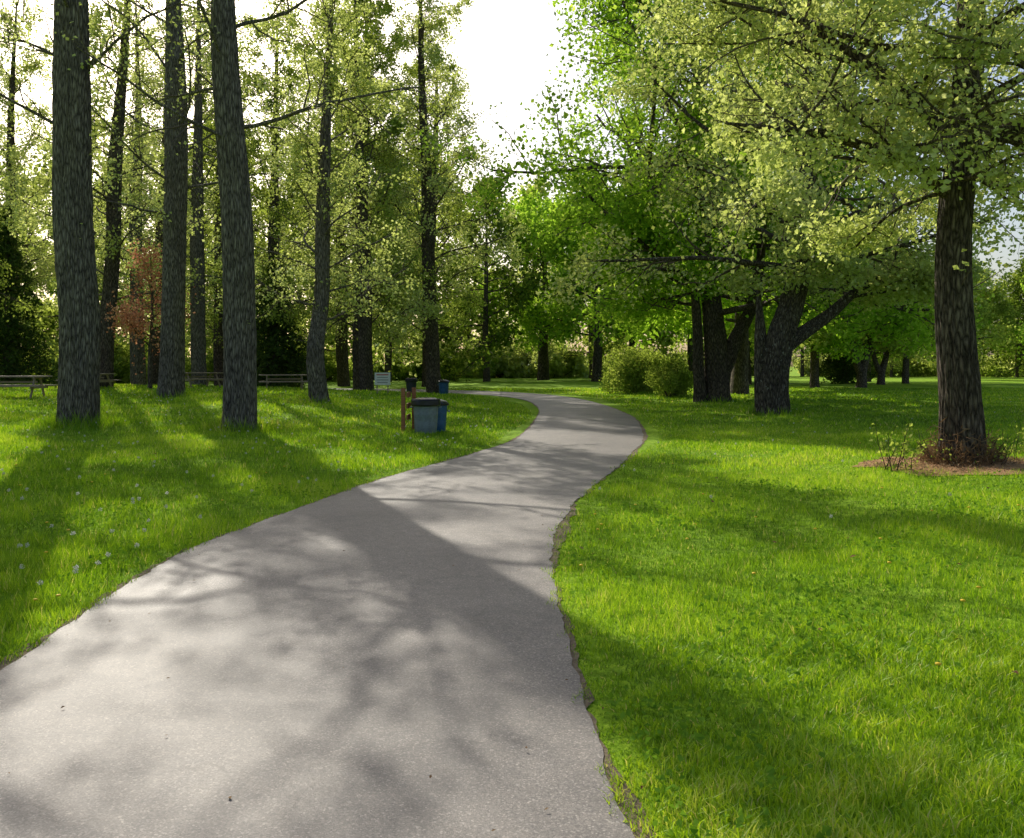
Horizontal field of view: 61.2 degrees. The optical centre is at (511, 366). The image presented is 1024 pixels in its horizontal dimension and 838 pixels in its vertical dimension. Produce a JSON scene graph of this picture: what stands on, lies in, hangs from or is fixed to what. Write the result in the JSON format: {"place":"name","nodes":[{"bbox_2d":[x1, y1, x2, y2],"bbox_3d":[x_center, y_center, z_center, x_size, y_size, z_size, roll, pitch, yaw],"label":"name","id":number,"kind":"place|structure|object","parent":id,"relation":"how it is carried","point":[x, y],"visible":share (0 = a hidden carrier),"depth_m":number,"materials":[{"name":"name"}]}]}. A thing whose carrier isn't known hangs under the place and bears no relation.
{"place":"outdoors","nodes":[
{"label":"outdoors","id":0,"kind":"place"},
{"bbox_2d":[0,388,643,837],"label":"asphalt path","id":1,"kind":"structure","parent":0,"point":[298,672],"depth_m":4.34,"materials":[{"name":"grey asphalt"}]},
{"bbox_2d":[8,402,1017,830],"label":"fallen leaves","id":2,"kind":"object","parent":1,"relation":"on","point":[512,680],"visible":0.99,"depth_m":6.56,"materials":[{"name":"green plant"}]},
{"bbox_2d":[0,367,1023,837],"bbox_3d":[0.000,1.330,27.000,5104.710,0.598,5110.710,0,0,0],"label":"lawn ground","id":3,"kind":"structure","parent":0,"point":[796,381],"depth_m":7.21,"materials":[{"name":"green plant"}]},
{"bbox_2d":[0,172,40,321],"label":"ash tree","id":4,"kind":"object","parent":3,"relation":"on","point":[20,301],"visible":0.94,"depth_m":47.93,"materials":[{"name":"green plant"}]},
{"bbox_2d":[0,376,56,397],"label":"picnic table","id":5,"kind":"object","parent":3,"relation":"on","point":[33,386],"visible":0.91,"depth_m":30.31,"materials":[{"name":"brown wood"}]},
{"bbox_2d":[0,205,57,383],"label":"fir tree","id":6,"kind":"object","parent":3,"relation":"on","point":[9,246],"visible":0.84,"depth_m":53.82,"materials":[{"name":"green plant"}]},
{"bbox_2d":[0,0,105,383],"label":"ash tree","id":7,"kind":"object","parent":3,"relation":"on","point":[11,163],"visible":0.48,"depth_m":57.84,"materials":[{"name":"green plant"}]},
{"bbox_2d":[55,373,120,387],"bbox_3d":[-21.000,0.761,43.000,2.415,0.833,1.690,0,0,11],"label":"picnic table","id":8,"kind":"object","parent":3,"relation":"on","point":[104,380],"visible":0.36,"depth_m":43.05,"materials":[{"name":"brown wood"}]},
{"bbox_2d":[0,0,222,386],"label":"ash tree","id":9,"kind":"object","parent":3,"relation":"on","point":[113,244],"visible":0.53,"depth_m":44.20,"materials":[{"name":"green plant"}]},
{"bbox_2d":[0,0,238,424],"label":"ash tree","id":10,"kind":"object","parent":3,"relation":"on","point":[79,358],"visible":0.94,"depth_m":20.25,"materials":[{"name":"grey plant"}]},
{"bbox_2d":[93,0,189,385],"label":"ash tree","id":11,"kind":"object","parent":3,"relation":"on","point":[138,367],"visible":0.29,"depth_m":57.58,"materials":[{"name":"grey plant"}]},
{"bbox_2d":[104,230,196,388],"bbox_3d":[-16.560,-2.288,39.249,4.173,7.567,4.590,0,0,29],"label":"red maple tree","id":12,"kind":"object","parent":3,"relation":"on","point":[125,318],"visible":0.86,"depth_m":38.46,"materials":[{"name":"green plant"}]},
{"bbox_2d":[94,1,215,384],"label":"ash tree","id":13,"kind":"object","parent":3,"relation":"on","point":[155,365],"visible":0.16,"depth_m":67.31,"materials":[{"name":"green plant"}]},
{"bbox_2d":[43,0,307,397],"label":"ash tree","id":14,"kind":"object","parent":3,"relation":"on","point":[171,374],"visible":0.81,"depth_m":31.20,"materials":[{"name":"green plant"}]},
{"bbox_2d":[121,0,279,384],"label":"ash tree","id":15,"kind":"object","parent":3,"relation":"on","point":[197,319],"visible":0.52,"depth_m":50.77,"materials":[{"name":"green plant"}]},
{"bbox_2d":[185,372,222,386],"bbox_3d":[-16.600,0.748,46.000,1.690,0.833,2.415,0,0,38],"label":"picnic table","id":16,"kind":"object","parent":3,"relation":"on","point":[206,379],"visible":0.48,"depth_m":46.18,"materials":[{"name":"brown wood"}]},
{"bbox_2d":[151,0,290,385],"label":"ash tree","id":17,"kind":"object","parent":3,"relation":"on","point":[218,345],"visible":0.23,"depth_m":63.55,"materials":[{"name":"green plant"}]},
{"bbox_2d":[206,288,266,377],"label":"fir tree","id":18,"kind":"object","parent":3,"relation":"on","point":[258,363],"visible":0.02,"depth_m":73.30,"materials":[{"name":"green plant"}]},
{"bbox_2d":[36,0,463,431],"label":"ash tree","id":19,"kind":"object","parent":3,"relation":"on","point":[239,400],"visible":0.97,"depth_m":20.19,"materials":[{"name":"grey plant"}]},
{"bbox_2d":[187,0,351,384],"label":"ash tree","id":20,"kind":"object","parent":3,"relation":"on","point":[273,242],"visible":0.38,"depth_m":59.28,"materials":[{"name":"green plant"}]},
{"bbox_2d":[255,253,306,387],"bbox_3d":[-15.955,-2.688,58.231,5.922,9.992,5.942,0,0,-31],"label":"fir tree","id":21,"kind":"object","parent":3,"relation":"on","point":[275,343],"visible":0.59,"depth_m":57.34,"materials":[{"name":"green plant"}]},
{"bbox_2d":[259,374,307,389],"bbox_3d":[-11.300,0.829,43.000,2.415,0.833,1.690,0,0,-17],"label":"picnic table","id":22,"kind":"object","parent":3,"relation":"on","point":[301,381],"visible":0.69,"depth_m":42.80,"materials":[{"name":"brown wood"}]},
{"bbox_2d":[196,0,419,403],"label":"ash tree","id":23,"kind":"object","parent":3,"relation":"on","point":[315,341],"visible":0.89,"depth_m":29.30,"materials":[{"name":"green plant"}]},
{"bbox_2d":[0,393,655,837],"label":"dirt verge","id":24,"kind":"structure","parent":3,"relation":"on","point":[574,665],"depth_m":4.90,"materials":[{"name":"brown soil"}]},
{"bbox_2d":[265,0,422,386],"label":"ash tree","id":25,"kind":"object","parent":3,"relation":"on","point":[343,377],"visible":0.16,"depth_m":66.39,"materials":[{"name":"green plant"}]},
{"bbox_2d":[260,0,441,389],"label":"ash tree","id":26,"kind":"object","parent":3,"relation":"on","point":[354,326],"visible":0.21,"depth_m":55.17,"materials":[{"name":"green plant"}]},
{"bbox_2d":[274,0,454,390],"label":"ash tree","id":27,"kind":"object","parent":3,"relation":"on","point":[364,339],"visible":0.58,"depth_m":49.14,"materials":[{"name":"green plant"}]},
{"bbox_2d":[375,373,389,392],"bbox_3d":[-6.499,0.888,43.487,0.780,1.140,0.076,0,0,-6],"label":"park notice sign","id":28,"kind":"object","parent":3,"relation":"on","point":[382,378],"visible":0.9,"depth_m":43.45,"materials":[{"name":"white metal"}]},
{"bbox_2d":[401,388,415,430],"bbox_3d":[-2.460,1.054,20.625,0.190,1.080,0.609,0,0,15],"label":"wooden bin stand","id":29,"kind":"object","parent":3,"relation":"on","point":[408,405],"visible":0.8,"depth_m":20.36,"materials":[{"name":"brown wood"}]},
{"bbox_2d":[405,378,417,392],"bbox_3d":[-5.700,1.104,49.005,0.720,0.910,0.713,0,0,0],"label":"trash can","id":30,"kind":"object","parent":3,"relation":"on","point":[410,383],"visible":0.82,"depth_m":48.74,"materials":[{"name":"plastic"}]},
{"bbox_2d":[410,397,440,433],"bbox_3d":[-2.020,1.147,20.305,0.720,0.840,0.713,0,0,0],"label":"trash can","id":31,"kind":"object","parent":3,"relation":"on","point":[425,409],"visible":0.92,"depth_m":20.06,"materials":[{"name":"grey plastic"}]},
{"bbox_2d":[372,11,503,386],"bbox_3d":[-6.023,-11.960,64.405,10.895,27.809,10.173,0,0,-3],"label":"ash tree","id":32,"kind":"object","parent":3,"relation":"on","point":[412,70],"visible":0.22,"depth_m":63.66,"materials":[{"name":"green plant"}]},
{"bbox_2d":[347,0,530,392],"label":"ash tree","id":33,"kind":"object","parent":3,"relation":"on","point":[432,311],"visible":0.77,"depth_m":52.04,"materials":[{"name":"green plant"}]},
{"bbox_2d":[437,399,449,431],"bbox_3d":[-1.860,1.175,20.950,0.720,0.788,0.679,0,0,0],"label":"recycling bin","id":34,"kind":"object","parent":3,"relation":"on","point":[442,416],"visible":0.33,"depth_m":20.75,"materials":[{"name":"blue plastic"}]},
{"bbox_2d":[438,380,449,393],"bbox_3d":[-3.900,1.174,49.500,0.720,0.828,0.679,0,0,0],"label":"recycling bin","id":35,"kind":"object","parent":3,"relation":"on","point":[444,386],"visible":0.96,"depth_m":49.26,"materials":[{"name":"blue plastic"}]},
{"bbox_2d":[0,102,1023,383],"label":"distant forest","id":36,"kind":"object","parent":3,"relation":"on","point":[524,286],"visible":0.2,"depth_m":86.76,"materials":[{"name":"green plant"}]},
{"bbox_2d":[0,466,1023,837],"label":"clover patch","id":37,"kind":"object","parent":3,"relation":"on","point":[770,772],"visible":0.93,"depth_m":5.67,"materials":[{"name":"green plant"}]},
{"bbox_2d":[1,389,1023,686],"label":"dandelions","id":38,"kind":"object","parent":3,"relation":"on","point":[279,485],"visible":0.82,"depth_m":10.18,"materials":[{"name":"white plant"}]},
{"bbox_2d":[2,338,1023,383],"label":"forest undergrowth","id":39,"kind":"object","parent":3,"relation":"on","point":[520,363],"visible":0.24,"depth_m":110.25,"materials":[{"name":"green plant"}]},
{"bbox_2d":[466,176,609,379],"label":"maple tree","id":40,"kind":"object","parent":3,"relation":"on","point":[543,358],"visible":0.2,"depth_m":94.01,"materials":[{"name":"green plant"}]},
{"bbox_2d":[511,186,674,381],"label":"maple tree","id":41,"kind":"object","parent":3,"relation":"on","point":[563,324],"visible":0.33,"depth_m":87.50,"materials":[{"name":"green plant"}]},
{"bbox_2d":[599,344,669,393],"bbox_3d":[7.017,0.183,48.745,3.993,3.012,4.520,0,0,-17],"label":"bush","id":42,"kind":"object","parent":3,"relation":"on","point":[629,367],"visible":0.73,"depth_m":47.79,"materials":[{"name":"green plant"}]},
{"bbox_2d":[642,356,692,396],"bbox_3d":[7.984,0.575,43.739,2.700,2.185,2.701,0,0,-34],"label":"bush","id":43,"kind":"object","parent":3,"relation":"on","point":[673,378],"visible":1,"depth_m":43.28,"materials":[{"name":"green plant"}]},
{"bbox_2d":[646,222,752,372],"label":"maple tree","id":44,"kind":"object","parent":3,"relation":"on","point":[689,350],"visible":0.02,"depth_m":95.68,"materials":[{"name":"green plant"}]},
{"bbox_2d":[665,224,753,384],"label":"maple tree","id":45,"kind":"object","parent":3,"relation":"on","point":[749,370],"visible":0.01,"depth_m":73.62,"materials":[{"name":"green plant"}]},
{"bbox_2d":[410,0,1009,401],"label":"maple tree","id":46,"kind":"object","parent":3,"relation":"on","point":[714,361],"visible":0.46,"depth_m":36.28,"materials":[{"name":"green plant"}]},
{"bbox_2d":[688,334,753,379],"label":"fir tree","id":47,"kind":"object","parent":3,"relation":"on","point":[752,367],"visible":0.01,"depth_m":77.77,"materials":[{"name":"green plant"}]},
{"bbox_2d":[593,85,897,394],"bbox_3d":[12.780,-6.739,48.620,16.836,17.678,15.203,0,0,0],"label":"maple tree","id":48,"kind":"object","parent":3,"relation":"on","point":[739,382],"visible":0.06,"depth_m":46.80,"materials":[{"name":"green plant"}]},
{"bbox_2d":[535,0,1023,415],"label":"maple tree","id":49,"kind":"object","parent":3,"relation":"on","point":[780,341],"visible":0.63,"depth_m":26.81,"materials":[{"name":"green plant"}]},
{"bbox_2d":[688,224,876,350],"bbox_3d":[16.927,-4.960,56.681,12.070,13.969,12.211,0,0,-7],"label":"maple tree","id":50,"kind":"object","parent":3,"relation":"on","point":[817,334],"visible":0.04,"depth_m":56.10,"materials":[{"name":"green plant"}]},
{"bbox_2d":[750,338,864,383],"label":"maple tree","id":51,"kind":"object","parent":3,"relation":"on","point":[805,351],"depth_m":75.68,"materials":[{"name":"green plant"}]},
{"bbox_2d":[597,0,1023,463],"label":"ash tree","id":52,"kind":"object","parent":3,"relation":"on","point":[972,126],"visible":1,"depth_m":12.77,"materials":[{"name":"green plant"}]},
{"bbox_2d":[794,284,880,387],"bbox_3d":[20.897,-3.933,61.126,9.940,11.558,11.008,0,0,1],"label":"maple tree","id":53,"kind":"object","parent":3,"relation":"on","point":[814,365],"visible":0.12,"depth_m":58.54,"materials":[{"name":"green plant"}]},
{"bbox_2d":[807,340,870,381],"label":"maple tree","id":54,"kind":"object","parent":3,"relation":"on","point":[869,369],"visible":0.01,"depth_m":87.65,"materials":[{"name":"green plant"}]},
{"bbox_2d":[819,350,878,383],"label":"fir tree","id":55,"kind":"object","parent":3,"relation":"on","point":[841,370],"visible":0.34,"depth_m":77.08,"materials":[{"name":"green plant"}]},
{"bbox_2d":[804,222,934,387],"bbox_3d":[25.297,-4.420,61.971,11.150,12.754,11.020,0,0,-15],"label":"maple tree","id":56,"kind":"object","parent":3,"relation":"on","point":[861,367],"visible":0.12,"depth_m":61.65,"materials":[{"name":"green plant"}]},
{"bbox_2d":[842,307,934,384],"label":"maple tree","id":57,"kind":"object","parent":3,"relation":"on","point":[880,369],"visible":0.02,"depth_m":69.76,"materials":[{"name":"green plant"}]},
{"bbox_2d":[869,306,976,383],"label":"maple tree","id":58,"kind":"object","parent":3,"relation":"on","point":[905,373],"visible":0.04,"depth_m":75.70,"materials":[{"name":"green plant"}]},
{"bbox_2d":[852,453,1023,475],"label":"bark mulch bed","id":59,"kind":"object","parent":3,"relation":"on","point":[1012,464],"visible":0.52,"depth_m":12.43,"materials":[{"name":"brown wood"}]},
{"bbox_2d":[869,422,1023,470],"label":"sapling shrub","id":60,"kind":"object","parent":59,"relation":"on","point":[893,448],"visible":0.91,"depth_m":12.50,"materials":[{"name":"green plant"}]},
{"bbox_2d":[909,417,1023,467],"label":"root shoots","id":61,"kind":"object","parent":59,"relation":"on","point":[991,456],"visible":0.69,"depth_m":12.68,"materials":[{"name":"green plant"}]},
{"bbox_2d":[919,260,1019,357],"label":"maple tree","id":62,"kind":"object","parent":3,"relation":"on","point":[983,309],"visible":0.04,"depth_m":75.62,"materials":[{"name":"green plant"}]},
{"bbox_2d":[973,266,1023,357],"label":"maple tree","id":63,"kind":"object","parent":3,"relation":"on","point":[1000,308],"visible":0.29,"depth_m":95.74,"materials":[{"name":"green plant"}]},
{"bbox_2d":[1007,279,1023,359],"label":"maple tree","id":64,"kind":"object","parent":3,"relation":"on","point":[1021,328],"visible":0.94,"depth_m":90.78,"materials":[{"name":"green plant"}]},
{"bbox_2d":[0,0,1023,366],"label":"sky","id":65,"kind":"structure","parent":0,"point":[504,46],"materials":[{"name":"white"}]}
]}

